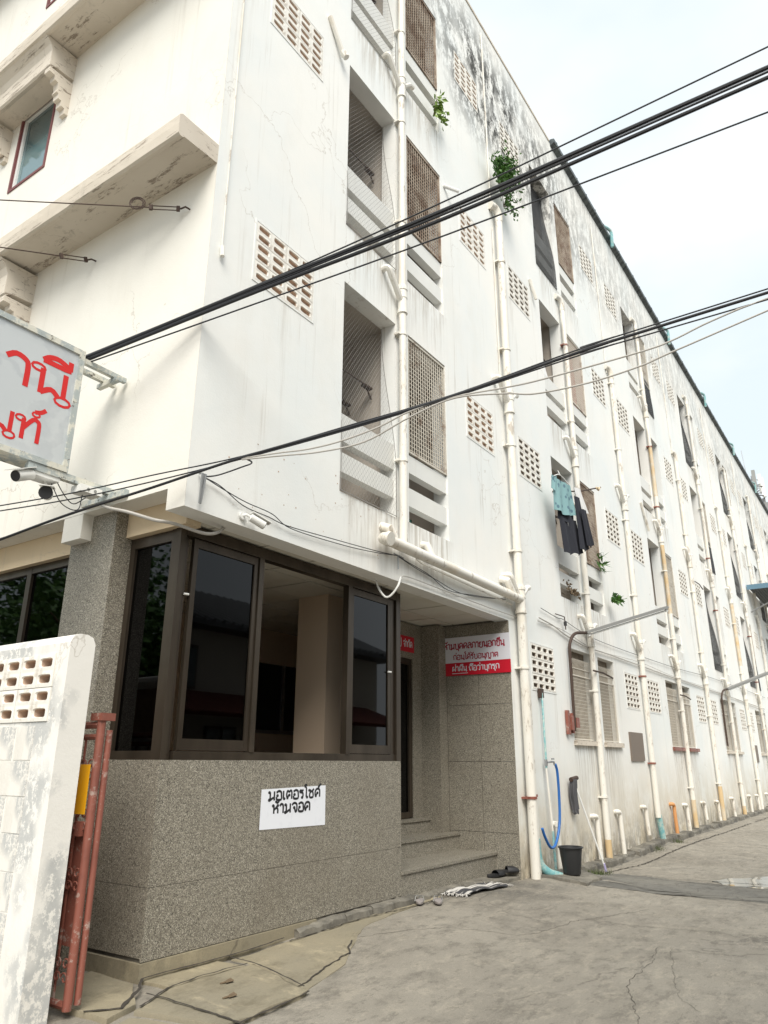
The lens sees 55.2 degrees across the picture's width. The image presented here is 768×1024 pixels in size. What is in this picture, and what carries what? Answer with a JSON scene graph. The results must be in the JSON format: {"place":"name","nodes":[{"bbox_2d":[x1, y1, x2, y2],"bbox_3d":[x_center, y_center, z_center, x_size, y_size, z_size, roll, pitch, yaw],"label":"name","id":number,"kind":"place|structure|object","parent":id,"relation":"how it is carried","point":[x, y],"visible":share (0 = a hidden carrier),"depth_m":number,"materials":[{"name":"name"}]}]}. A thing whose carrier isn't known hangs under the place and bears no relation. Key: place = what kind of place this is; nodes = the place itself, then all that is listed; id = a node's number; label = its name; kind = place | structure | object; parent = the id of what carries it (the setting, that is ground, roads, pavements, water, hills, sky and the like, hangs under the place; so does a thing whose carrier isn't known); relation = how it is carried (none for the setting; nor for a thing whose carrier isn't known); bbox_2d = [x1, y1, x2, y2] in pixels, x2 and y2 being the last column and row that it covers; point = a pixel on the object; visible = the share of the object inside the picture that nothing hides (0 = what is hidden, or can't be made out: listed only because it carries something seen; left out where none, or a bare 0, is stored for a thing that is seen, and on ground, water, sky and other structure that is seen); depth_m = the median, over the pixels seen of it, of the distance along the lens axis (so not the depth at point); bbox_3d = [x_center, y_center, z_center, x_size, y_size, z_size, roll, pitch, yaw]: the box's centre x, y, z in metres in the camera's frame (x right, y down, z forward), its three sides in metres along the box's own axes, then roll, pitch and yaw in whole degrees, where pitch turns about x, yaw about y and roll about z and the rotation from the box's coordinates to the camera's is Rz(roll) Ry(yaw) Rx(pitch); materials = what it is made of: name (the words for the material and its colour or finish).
{"place":"outdoors","nodes":[
{"label":"outdoors","id":0,"kind":"place"},
{"bbox_2d":[47,812,767,1023],"bbox_3d":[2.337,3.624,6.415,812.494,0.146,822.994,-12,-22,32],"label":"ground","id":1,"kind":"structure","parent":0,"point":[576,971],"depth_m":5.53,"materials":[{"name":"concrete"}]},
{"bbox_2d":[0,634,95,1023],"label":"boundary wall","id":2,"kind":"structure","parent":1,"relation":"on","point":[44,689],"depth_m":4.23,"materials":[{"name":"white paint"}]},
{"bbox_2d":[49,713,115,1012],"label":"steel gate","id":3,"kind":"structure","parent":1,"relation":"on","point":[71,916],"depth_m":4.27,"materials":[{"name":"red metal"}]},
{"bbox_2d":[74,764,90,814],"bbox_3d":[-1.901,1.682,4.467,0.320,0.280,0.004,-12,-22,32],"label":"yellow notice","id":4,"kind":"object","parent":3,"relation":"attached to","point":[82,789],"visible":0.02,"depth_m":4.41,"materials":[{"name":"orange"}]},
{"bbox_2d":[50,971,135,1023],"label":"pavement slab","id":5,"kind":"structure","parent":1,"relation":"on","point":[100,991],"depth_m":4.28,"materials":[{"name":"concrete"}]},
{"bbox_2d":[83,937,283,1011],"bbox_3d":[-1.265,3.021,4.872,0.286,0.020,1.925,-8,-20,22],"label":"ground crack","id":6,"kind":"object","parent":5,"relation":"on","point":[124,1003],"visible":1,"depth_m":4.60,"materials":[{"name":"grey soil"}]},
{"bbox_2d":[119,1018,170,1023],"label":"pavement slab","id":7,"kind":"structure","parent":1,"relation":"on","point":[135,1021],"depth_m":3.97,"materials":[{"name":"concrete"}]},
{"bbox_2d":[142,961,242,989],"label":"pavement slab","id":8,"kind":"structure","parent":1,"relation":"on","point":[163,982],"depth_m":4.78,"materials":[{"name":"concrete"}]},
{"bbox_2d":[146,993,244,1023],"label":"ground crack","id":9,"kind":"object","parent":1,"relation":"on","point":[199,1009],"visible":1,"depth_m":4.12,"materials":[{"name":"grey soil"}]},
{"bbox_2d":[134,964,306,1023],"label":"pavement slab","id":10,"kind":"structure","parent":1,"relation":"on","point":[255,989],"depth_m":4.33,"materials":[{"name":"concrete"}]},
{"bbox_2d":[140,963,246,1006],"bbox_3d":[-1.188,2.930,4.590,0.096,0.012,1.039,-8,-21,24],"label":"ground crack","id":11,"kind":"object","parent":10,"relation":"on","point":[182,982],"visible":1,"depth_m":4.52,"materials":[{"name":"grey soil"}]},
{"bbox_2d":[234,990,308,1023],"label":"ground crack","id":12,"kind":"object","parent":1,"relation":"on","point":[276,1006],"visible":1,"depth_m":4.23,"materials":[{"name":"grey soil"}]},
{"bbox_2d":[294,914,346,937],"bbox_3d":[-0.516,3.411,6.012,0.116,0.143,0.599,-12,-22,32],"label":"kerb stone","id":13,"kind":"object","parent":1,"relation":"on","point":[326,922],"visible":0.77,"depth_m":5.99,"materials":[{"name":"concrete"}]},
{"bbox_2d":[231,895,443,990],"bbox_3d":[-0.294,3.512,6.187,0.788,0.111,3.318,-6,-20,19],"label":"apron","id":14,"kind":"object","parent":1,"relation":"on","point":[302,960],"visible":0.82,"depth_m":5.34,"materials":[{"name":"concrete"}]},
{"bbox_2d":[338,907,372,921],"bbox_3d":[-0.234,3.536,6.405,0.116,0.117,0.390,-12,-22,32],"label":"kerb stone","id":15,"kind":"object","parent":1,"relation":"on","point":[357,913],"visible":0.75,"depth_m":6.40,"materials":[{"name":"stone"}]},
{"bbox_2d":[0,0,767,984],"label":"apartment building","id":16,"kind":"structure","parent":1,"relation":"on","point":[238,666],"depth_m":8.01,"materials":[{"name":"paint"}]},
{"bbox_2d":[0,256,37,322],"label":"corbel","id":17,"kind":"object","parent":16,"relation":"in","point":[17,285],"depth_m":7.46,"materials":[{"name":"white concrete"}]},
{"bbox_2d":[0,558,68,645],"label":"window frame","id":18,"kind":"structure","parent":16,"relation":"in","point":[31,598],"depth_m":6.57,"materials":[{"name":"black glass"}]},
{"bbox_2d":[0,34,77,193],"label":"window","id":19,"kind":"structure","parent":16,"relation":"in","point":[39,83],"depth_m":8.72,"materials":[{"name":"white"}]},
{"bbox_2d":[0,247,95,262],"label":"guy wire","id":20,"kind":"object","parent":16,"relation":"attached to","point":[86,260],"visible":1,"depth_m":6.80,"materials":[{"name":"grey metal"}]},
{"bbox_2d":[0,309,128,507],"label":"lightbox sign","id":21,"kind":"object","parent":16,"relation":"attached to","point":[42,372],"visible":0.98,"depth_m":5.44,"materials":[{"name":"plastic"}]},
{"bbox_2d":[6,467,36,481],"bbox_3d":[-2.568,-0.269,5.228,0.131,0.160,0.282,-1,-19,4],"label":"security camera","id":22,"kind":"object","parent":21,"relation":"attached to","point":[23,474],"visible":0.98,"depth_m":5.17,"materials":[{"name":"white plastic"}]},
{"bbox_2d":[32,470,59,484],"bbox_3d":[-2.519,-0.274,5.420,0.150,0.084,0.210,-12,-22,32],"label":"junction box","id":23,"kind":"object","parent":21,"relation":"attached to","point":[41,477],"visible":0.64,"depth_m":5.39,"materials":[{"name":"white plastic"}]},
{"bbox_2d":[38,482,55,499],"bbox_3d":[-2.468,-0.184,5.373,0.110,0.226,0.224,7,-20,-20],"label":"security camera","id":24,"kind":"object","parent":23,"relation":"attached to","point":[45,491],"visible":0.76,"depth_m":5.30,"materials":[{"name":"white plastic"}]},
{"bbox_2d":[71,483,101,499],"bbox_3d":[-2.277,-0.156,5.628,0.134,0.055,0.180,-12,-22,32],"label":"junction box","id":25,"kind":"object","parent":21,"relation":"attached to","point":[79,487],"visible":0.88,"depth_m":5.59,"materials":[{"name":"white plastic"}]},
{"bbox_2d":[0,197,189,211],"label":"guy wire","id":26,"kind":"object","parent":16,"relation":"attached to","point":[178,208],"visible":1,"depth_m":6.29,"materials":[{"name":"grey metal"}]},
{"bbox_2d":[100,502,224,535],"bbox_3d":[-1.800,-0.052,5.646,1.097,0.490,0.444,0,-19,2],"label":"front conduit","id":27,"kind":"object","parent":16,"relation":"attached to","point":[163,521],"visible":0.86,"depth_m":5.51,"materials":[{"name":"grey plastic"}]},
{"bbox_2d":[198,472,206,503],"bbox_3d":[-1.340,-0.179,5.401,0.049,0.251,0.051,-12,-22,32],"label":"cable hook","id":28,"kind":"object","parent":16,"relation":"attached to","point":[202,482],"visible":0.92,"depth_m":5.39,"materials":[{"name":"silver metal"}]},
{"bbox_2d":[239,511,271,528],"bbox_3d":[-1.010,0.064,5.754,0.258,0.128,0.090,9,-21,-24],"label":"security camera","id":29,"kind":"object","parent":16,"relation":"attached to","point":[258,520],"visible":1,"depth_m":5.74,"materials":[{"name":"white plastic"}]},
{"bbox_2d":[110,527,400,760],"bbox_3d":[-0.934,1.356,6.708,0.626,1.728,3.043,-12,-22,32],"label":"window frame","id":30,"kind":"structure","parent":16,"relation":"in","point":[217,701],"depth_m":5.78,"materials":[{"name":"brown metal"}]},
{"bbox_2d":[255,662,295,734],"bbox_3d":[-1.726,2.534,10.043,0.080,0.940,2.100,-12,-22,32],"label":"lobby window","id":31,"kind":"structure","parent":16,"relation":"in","point":[275,708],"depth_m":10.30,"materials":[{"name":"black glass"}]},
{"bbox_2d":[259,783,325,829],"bbox_3d":[-0.739,2.430,6.079,0.004,0.341,0.815,-12,-22,32],"label":"paper notice","id":32,"kind":"object","parent":16,"relation":"attached to","point":[292,807],"visible":1,"depth_m":6.06,"materials":[{"name":"white paper"}]},
{"bbox_2d":[207,478,393,554],"bbox_3d":[-0.604,0.150,6.440,0.008,0.139,2.603,-12,-22,32],"label":"cable","id":33,"kind":"object","parent":16,"relation":"attached to","point":[293,527],"depth_m":6.17,"materials":[{"name":"black rubber"}]},
{"bbox_2d":[206,478,396,555],"bbox_3d":[-0.601,0.158,6.442,0.008,0.151,2.591,-12,-22,32],"label":"cable","id":34,"kind":"object","parent":16,"relation":"attached to","point":[294,529],"depth_m":6.19,"materials":[{"name":"black rubber"}]},
{"bbox_2d":[375,576,401,597],"bbox_3d":[0.042,0.757,7.386,0.274,0.241,0.103,0,-19,1],"label":"conduit loop","id":35,"kind":"object","parent":16,"relation":"attached to","point":[392,593],"visible":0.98,"depth_m":7.34,"materials":[{"name":"white plastic"}]},
{"bbox_2d":[401,664,407,812],"bbox_3d":[-0.138,2.635,8.708,0.006,1.780,1.540,-12,-22,32],"label":"entrance door","id":36,"kind":"structure","parent":16,"relation":"in","point":[404,727],"depth_m":9.23,"materials":[{"name":"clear glass"}]},
{"bbox_2d":[400,635,413,652],"bbox_3d":[0.115,1.635,9.335,0.010,0.200,0.990,-12,-22,32],"label":"company sign","id":37,"kind":"object","parent":16,"relation":"attached to","point":[407,643],"visible":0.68,"depth_m":9.59,"materials":[{"name":"red plastic"}]},
{"bbox_2d":[433,89,449,130],"bbox_3d":[0.788,-5.676,10.350,0.203,0.606,0.476,-8,-21,24],"label":"hanging plant","id":38,"kind":"object","parent":16,"relation":"hanging from","point":[438,109],"visible":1,"depth_m":10.29,"materials":[{"name":"green plant"}]},
{"bbox_2d":[402,576,515,616],"bbox_3d":[0.948,1.016,8.546,0.012,0.047,2.767,-12,-22,32],"label":"wall cable","id":39,"kind":"object","parent":16,"relation":"attached to","point":[457,595],"depth_m":8.36,"materials":[{"name":"grey plastic"}]},
{"bbox_2d":[445,632,510,675],"bbox_3d":[1.186,1.870,9.610,1.010,0.500,0.015,-12,-22,32],"label":"notice board","id":40,"kind":"object","parent":16,"relation":"attached to","point":[477,654],"visible":1,"depth_m":9.57,"materials":[{"name":"white"}]},
{"bbox_2d":[489,138,524,208],"bbox_3d":[2.025,-5.413,11.802,0.488,0.959,0.878,-12,-22,32],"label":"plant","id":41,"kind":"object","parent":16,"relation":"attached to","point":[500,166],"visible":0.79,"depth_m":11.73,"materials":[{"name":"green plant"}]},
{"bbox_2d":[500,192,518,220],"bbox_3d":[2.046,-5.020,11.943,0.246,0.424,0.752,-9,-21,24],"label":"plant","id":42,"kind":"object","parent":16,"relation":"attached to","point":[507,204],"visible":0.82,"depth_m":11.97,"materials":[{"name":"green plant"}]},
{"bbox_2d":[537,688,556,869],"bbox_3d":[2.142,3.462,9.497,0.190,2.301,0.112,5,-19,-14],"label":"tap pipe","id":43,"kind":"object","parent":16,"relation":"attached to","point":[541,696],"visible":0.95,"depth_m":9.50,"materials":[{"name":"white plastic"}]},
{"bbox_2d":[541,764,560,848],"bbox_3d":[2.103,3.699,9.255,0.045,1.004,0.641,-12,-22,32],"label":"hose","id":44,"kind":"object","parent":43,"relation":"hanging from","point":[559,818],"visible":1,"depth_m":9.40,"materials":[{"name":"blue plastic"}]},
{"bbox_2d":[553,821,562,868],"bbox_3d":[2.221,4.282,9.371,0.112,0.626,0.083,-12,-22,32],"label":"outlet pipe","id":45,"kind":"object","parent":16,"relation":"attached to","point":[555,825],"visible":0.66,"depth_m":9.35,"materials":[{"name":"paint"}]},
{"bbox_2d":[561,579,580,599],"bbox_3d":[2.888,1.239,11.575,0.654,0.252,0.319,17,-25,-41],"label":"dry plant","id":46,"kind":"object","parent":16,"relation":"attached to","point":[574,592],"visible":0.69,"depth_m":11.50,"materials":[{"name":"brown plant"}]},
{"bbox_2d":[565,710,579,733],"bbox_3d":[2.720,3.034,10.579,0.070,0.330,0.380,-12,-22,32],"label":"steel bracket","id":47,"kind":"object","parent":16,"relation":"attached to","point":[570,725],"visible":1,"depth_m":10.49,"materials":[{"name":"red metal"}]},
{"bbox_2d":[568,606,668,730],"bbox_3d":[3.678,2.397,11.522,2.289,2.052,0.305,10,-21,-27],"label":"tube lamp","id":48,"kind":"object","parent":47,"relation":"attached to","point":[612,624],"visible":1,"depth_m":11.53,"materials":[{"name":"grey metal"}]},
{"bbox_2d":[552,487,600,491],"bbox_3d":[3.301,-0.395,12.306,1.596,0.522,0.155,18,-26,-42],"label":"laundry pole","id":49,"kind":"object","parent":16,"relation":"attached to","point":[598,488],"visible":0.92,"depth_m":12.53,"materials":[{"name":"grey metal"}]},
{"bbox_2d":[551,471,575,515],"bbox_3d":[2.768,-0.303,11.383,0.059,0.716,0.704,-15,-24,38],"label":"shirt","id":50,"kind":"object","parent":49,"relation":"hanging from","point":[563,499],"visible":1,"depth_m":11.34,"materials":[{"name":"teal fabric"}]},
{"bbox_2d":[557,510,582,554],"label":"trousers","id":51,"kind":"object","parent":49,"relation":"hanging from","point":[569,532],"visible":1,"depth_m":11.32,"materials":[{"name":"grey fabric"}]},
{"bbox_2d":[574,487,588,513],"bbox_3d":[3.202,-0.194,11.932,0.048,0.403,0.451,-14,-23,36],"label":"towel","id":52,"kind":"object","parent":49,"relation":"hanging from","point":[580,496],"visible":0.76,"depth_m":11.97,"materials":[{"name":"white fabric"}]},
{"bbox_2d":[574,496,593,550],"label":"trousers","id":53,"kind":"object","parent":49,"relation":"hanging from","point":[586,541],"visible":1,"depth_m":11.55,"materials":[{"name":"grey fabric"}]},
{"bbox_2d":[568,651,597,745],"bbox_3d":[3.000,2.845,11.261,0.210,1.410,1.060,-12,-22,32],"label":"window","id":54,"kind":"structure","parent":16,"relation":"in","point":[582,736],"depth_m":11.39,"materials":[{"name":"beige"}]},
{"bbox_2d":[588,552,609,572],"bbox_3d":[3.840,0.868,12.975,0.406,0.450,0.405,6,-20,-18],"label":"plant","id":55,"kind":"object","parent":16,"relation":"on","point":[601,564],"visible":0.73,"depth_m":12.93,"materials":[{"name":"green plant"}]},
{"bbox_2d":[597,660,624,747],"bbox_3d":[3.693,3.174,12.222,0.210,1.410,0.880,-12,-22,32],"label":"window","id":56,"kind":"structure","parent":16,"relation":"in","point":[603,679],"depth_m":12.31,"materials":[{"name":"beige metal"}]},
{"bbox_2d":[611,592,626,605],"bbox_3d":[4.182,1.547,13.026,0.486,0.242,0.244,14,-23,-36],"label":"wall seedling","id":57,"kind":"object","parent":16,"relation":"attached to","point":[616,599],"depth_m":12.96,"materials":[{"name":"green plant"}]},
{"bbox_2d":[628,732,644,760],"bbox_3d":[4.466,4.143,12.964,0.025,0.480,0.770,-12,-22,32],"label":"wall plate","id":58,"kind":"object","parent":16,"relation":"attached to","point":[636,743],"depth_m":12.91,"materials":[{"name":"grey"}]},
{"bbox_2d":[538,617,763,708],"bbox_3d":[7.729,4.203,17.950,0.019,0.196,19.733,-12,-22,32],"label":"wall cable","id":59,"kind":"object","parent":16,"relation":"attached to","point":[629,661],"depth_m":13.09,"materials":[{"name":"grey plastic"}]},
{"bbox_2d":[537,620,764,711],"bbox_3d":[7.688,4.223,17.880,0.010,0.184,19.691,-12,-22,32],"label":"wall cable","id":60,"kind":"object","parent":16,"relation":"attached to","point":[637,661],"depth_m":13.81,"materials":[{"name":"grey"}]},
{"bbox_2d":[541,608,764,697],"bbox_3d":[7.878,4.050,18.232,0.010,0.304,20.074,-12,-22,32],"label":"wall cable","id":61,"kind":"object","parent":16,"relation":"attached to","point":[630,652],"depth_m":13.42,"materials":[{"name":"black"}]},
{"bbox_2d":[665,682,685,750],"bbox_3d":[6.124,4.329,15.588,0.210,1.410,1.060,-12,-22,32],"label":"window","id":62,"kind":"structure","parent":16,"relation":"in","point":[670,699],"depth_m":15.70,"materials":[{"name":"beige"}]},
{"bbox_2d":[682,688,699,751],"bbox_3d":[6.818,4.658,16.549,0.210,1.410,0.880,-12,-22,32],"label":"window","id":63,"kind":"structure","parent":16,"relation":"in","point":[692,749],"depth_m":16.64,"materials":[{"name":"beige"}]},
{"bbox_2d":[720,700,734,753],"bbox_3d":[9.249,5.813,19.916,0.210,1.410,1.060,-12,-22,32],"label":"window","id":64,"kind":"structure","parent":16,"relation":"in","point":[729,751],"depth_m":20.07,"materials":[{"name":"beige"}]},
{"bbox_2d":[732,708,743,753],"bbox_3d":[9.942,6.143,20.877,0.210,1.410,0.880,-12,-22,32],"label":"window","id":65,"kind":"structure","parent":16,"relation":"in","point":[737,734],"depth_m":21.02,"materials":[{"name":"beige"}]},
{"bbox_2d":[721,672,767,745],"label":"tube lamp","id":66,"kind":"object","parent":16,"relation":"attached to","point":[744,682],"visible":1,"depth_m":20.22,"materials":[{"name":"grey metal"}]},
{"bbox_2d":[741,451,767,508],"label":"antenna mast","id":67,"kind":"object","parent":16,"relation":"on","point":[761,484],"visible":0.27,"depth_m":41.51,"materials":[{"name":"silver metal"}]},
{"bbox_2d":[746,583,767,612],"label":"canopy","id":68,"kind":"object","parent":16,"relation":"attached to","point":[760,590],"visible":0.98,"depth_m":27.72,"materials":[{"name":"blue metal"}]},
{"bbox_2d":[755,712,766,755],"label":"window","id":69,"kind":"structure","parent":16,"relation":"in","point":[763,753],"depth_m":24.37,"materials":[{"name":"beige"}]},
{"bbox_2d":[366,895,416,913],"bbox_3d":[0.088,3.680,6.845,0.127,0.123,0.720,-12,-22,32],"label":"kerb stone","id":70,"kind":"object","parent":1,"relation":"on","point":[387,905],"visible":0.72,"depth_m":6.81,"materials":[{"name":"concrete"}]},
{"bbox_2d":[413,888,443,899],"bbox_3d":[0.438,3.855,7.336,0.117,0.111,0.514,-12,-22,32],"label":"kerb stone","id":71,"kind":"object","parent":1,"relation":"on","point":[427,895],"visible":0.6,"depth_m":7.36,"materials":[{"name":"concrete"}]},
{"bbox_2d":[415,895,442,904],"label":"flip flops","id":72,"kind":"object","parent":1,"relation":"on","point":[420,901],"visible":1,"depth_m":7.05,"materials":[{"name":"grey rubber"}]},
{"bbox_2d":[455,879,482,886],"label":"kerb stone","id":73,"kind":"object","parent":1,"relation":"on","point":[468,883],"visible":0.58,"depth_m":7.95,"materials":[{"name":"concrete"}]},
{"bbox_2d":[441,881,511,897],"bbox_3d":[0.938,3.989,7.786,0.385,0.055,1.095,-14,-24,37],"label":"rug","id":74,"kind":"object","parent":1,"relation":"on","point":[462,891],"visible":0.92,"depth_m":7.72,"materials":[{"name":"white fabric"}]},
{"bbox_2d":[484,874,530,883],"bbox_3d":[1.373,4.232,8.458,0.255,0.062,0.940,-14,-23,36],"label":"mortar pad","id":75,"kind":"object","parent":1,"relation":"on","point":[505,879],"visible":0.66,"depth_m":8.38,"materials":[{"name":"concrete"}]},
{"bbox_2d":[487,866,518,877],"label":"sandals","id":76,"kind":"object","parent":75,"relation":"on","point":[502,872],"visible":1,"depth_m":8.49,"materials":[{"name":"black rubber"}]},
{"bbox_2d":[541,868,602,885],"bbox_3d":[2.352,4.443,8.957,0.613,0.109,1.028,-12,-22,32],"label":"mortar pad","id":77,"kind":"object","parent":1,"relation":"on","point":[585,878],"visible":0.53,"depth_m":8.69,"materials":[{"name":"concrete"}]},
{"bbox_2d":[558,845,582,874],"bbox_3d":[2.270,4.217,8.898,0.306,0.305,0.308,-12,-22,32],"label":"bucket","id":78,"kind":"object","parent":77,"relation":"on","point":[571,857],"visible":1,"depth_m":8.81,"materials":[{"name":"grey plastic"}]},
{"bbox_2d":[569,776,606,870],"bbox_3d":[2.756,4.263,10.054,0.530,1.234,0.160,10,-21,-28],"label":"mop","id":79,"kind":"object","parent":1,"relation":"on","point":[573,793],"visible":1,"depth_m":10.05,"materials":[{"name":"white plastic"}]},
{"bbox_2d":[581,861,606,871],"bbox_3d":[2.785,4.843,9.984,0.210,0.186,0.946,-12,-22,32],"label":"kerb stone","id":80,"kind":"object","parent":1,"relation":"on","point":[594,865],"visible":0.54,"depth_m":10.02,"materials":[{"name":"concrete"}]},
{"bbox_2d":[594,857,617,867],"bbox_3d":[3.184,5.042,10.514,0.232,0.153,0.411,-12,-22,32],"label":"kerb stone","id":81,"kind":"object","parent":1,"relation":"on","point":[611,862],"visible":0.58,"depth_m":10.44,"materials":[{"name":"concrete"}]},
{"bbox_2d":[627,845,652,856],"bbox_3d":[4.138,5.479,11.834,0.238,0.172,0.731,-12,-22,32],"label":"kerb stone","id":82,"kind":"object","parent":1,"relation":"on","point":[641,850],"visible":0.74,"depth_m":11.76,"materials":[{"name":"concrete"}]},
{"bbox_2d":[641,839,664,848],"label":"kerb stone","id":83,"kind":"object","parent":1,"relation":"on","point":[656,842],"visible":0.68,"depth_m":12.47,"materials":[{"name":"concrete"}]},
{"bbox_2d":[655,834,677,843],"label":"kerb stone","id":84,"kind":"object","parent":1,"relation":"on","point":[671,837],"visible":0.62,"depth_m":13.23,"materials":[{"name":"concrete"}]},
{"bbox_2d":[590,874,767,903],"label":"asphalt strip","id":85,"kind":"object","parent":1,"relation":"on","point":[694,889],"visible":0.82,"depth_m":8.61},
{"bbox_2d":[595,812,764,871],"bbox_3d":[12.082,9.209,22.784,0.306,0.186,34.461,-12,-22,32],"label":"kerb rubble","id":86,"kind":"object","parent":1,"relation":"on","point":[628,859],"visible":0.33,"depth_m":12.89,"materials":[{"name":"concrete"}]},
{"bbox_2d":[672,830,693,838],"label":"kerb stone","id":87,"kind":"object","parent":1,"relation":"on","point":[683,834],"visible":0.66,"depth_m":13.88,"materials":[{"name":"concrete"}]},
{"bbox_2d":[610,817,767,871],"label":"ground crack","id":88,"kind":"object","parent":1,"relation":"on","point":[684,846],"visible":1,"depth_m":12.56,"materials":[{"name":"concrete"}]},
{"bbox_2d":[712,876,767,888],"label":"puddle","id":89,"kind":"object","parent":1,"relation":"on","point":[754,882],"visible":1,"depth_m":9.19,"materials":[{"name":"grey liquid"}]},
{"bbox_3d":[7.309,-3.497,-0.525,8.315,9.374,11.849,-12,-22,32],"label":"neighbour house","id":90,"kind":"object","parent":1,"relation":"on","visible":0},
{"bbox_2d":[0,291,767,540],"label":"overhead cable","id":91,"kind":"object","parent":90,"relation":"attached to","point":[431,402],"visible":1,"depth_m":4.90,"materials":[{"name":"black plastic"}]},
{"bbox_2d":[207,460,252,476],"bbox_3d":[-1.141,-0.305,5.277,0.528,0.081,0.058,-14,-24,36],"label":"knot wire","id":92,"kind":"object","parent":91,"relation":"attached to","point":[231,470],"visible":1,"depth_m":5.21,"materials":[{"name":"black"}]},
{"bbox_2d":[244,297,767,457],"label":"overhead cable","id":93,"kind":"object","parent":92,"relation":"attached to","point":[737,309],"visible":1,"depth_m":4.72,"materials":[{"name":"grey plastic"}]},
{"bbox_2d":[0,299,767,510],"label":"overhead cable","id":94,"kind":"object","parent":90,"relation":"attached to","point":[589,351],"visible":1,"depth_m":4.87,"materials":[{"name":"black plastic"}]},
{"bbox_2d":[0,288,767,505],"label":"overhead cable","id":95,"kind":"object","parent":90,"relation":"attached to","point":[593,343],"visible":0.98,"depth_m":4.80,"materials":[{"name":"black plastic"}]},
{"bbox_2d":[86,75,767,359],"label":"overhead cable","id":96,"kind":"object","parent":90,"relation":"attached to","point":[551,172],"visible":0.92,"depth_m":5.32,"materials":[{"name":"black plastic"}]},
{"bbox_2d":[86,65,767,357],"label":"overhead cable","id":97,"kind":"object","parent":90,"relation":"attached to","point":[600,141],"visible":0.88,"depth_m":5.29,"materials":[{"name":"black plastic"}]},
{"bbox_2d":[87,46,767,354],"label":"overhead cable","id":98,"kind":"object","parent":90,"relation":"attached to","point":[722,68],"visible":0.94,"depth_m":5.28,"materials":[{"name":"black plastic"}]},
{"bbox_2d":[90,71,767,356],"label":"overhead cable","id":99,"kind":"object","parent":90,"relation":"attached to","point":[552,166],"visible":0.95,"depth_m":5.27,"materials":[{"name":"black plastic"}]},
{"bbox_2d":[91,111,767,361],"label":"overhead cable","id":100,"kind":"object","parent":90,"relation":"attached to","point":[442,235],"visible":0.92,"depth_m":5.28,"materials":[{"name":"black plastic"}]},
{"bbox_2d":[242,310,767,459],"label":"overhead cable","id":101,"kind":"object","parent":90,"relation":"attached to","point":[698,340],"visible":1,"depth_m":4.71,"materials":[{"name":"grey plastic"}]},
{"bbox_2d":[468,0,767,501],"label":"sky","id":102,"kind":"structure","parent":0,"point":[689,222],"materials":[{"name":"white"}]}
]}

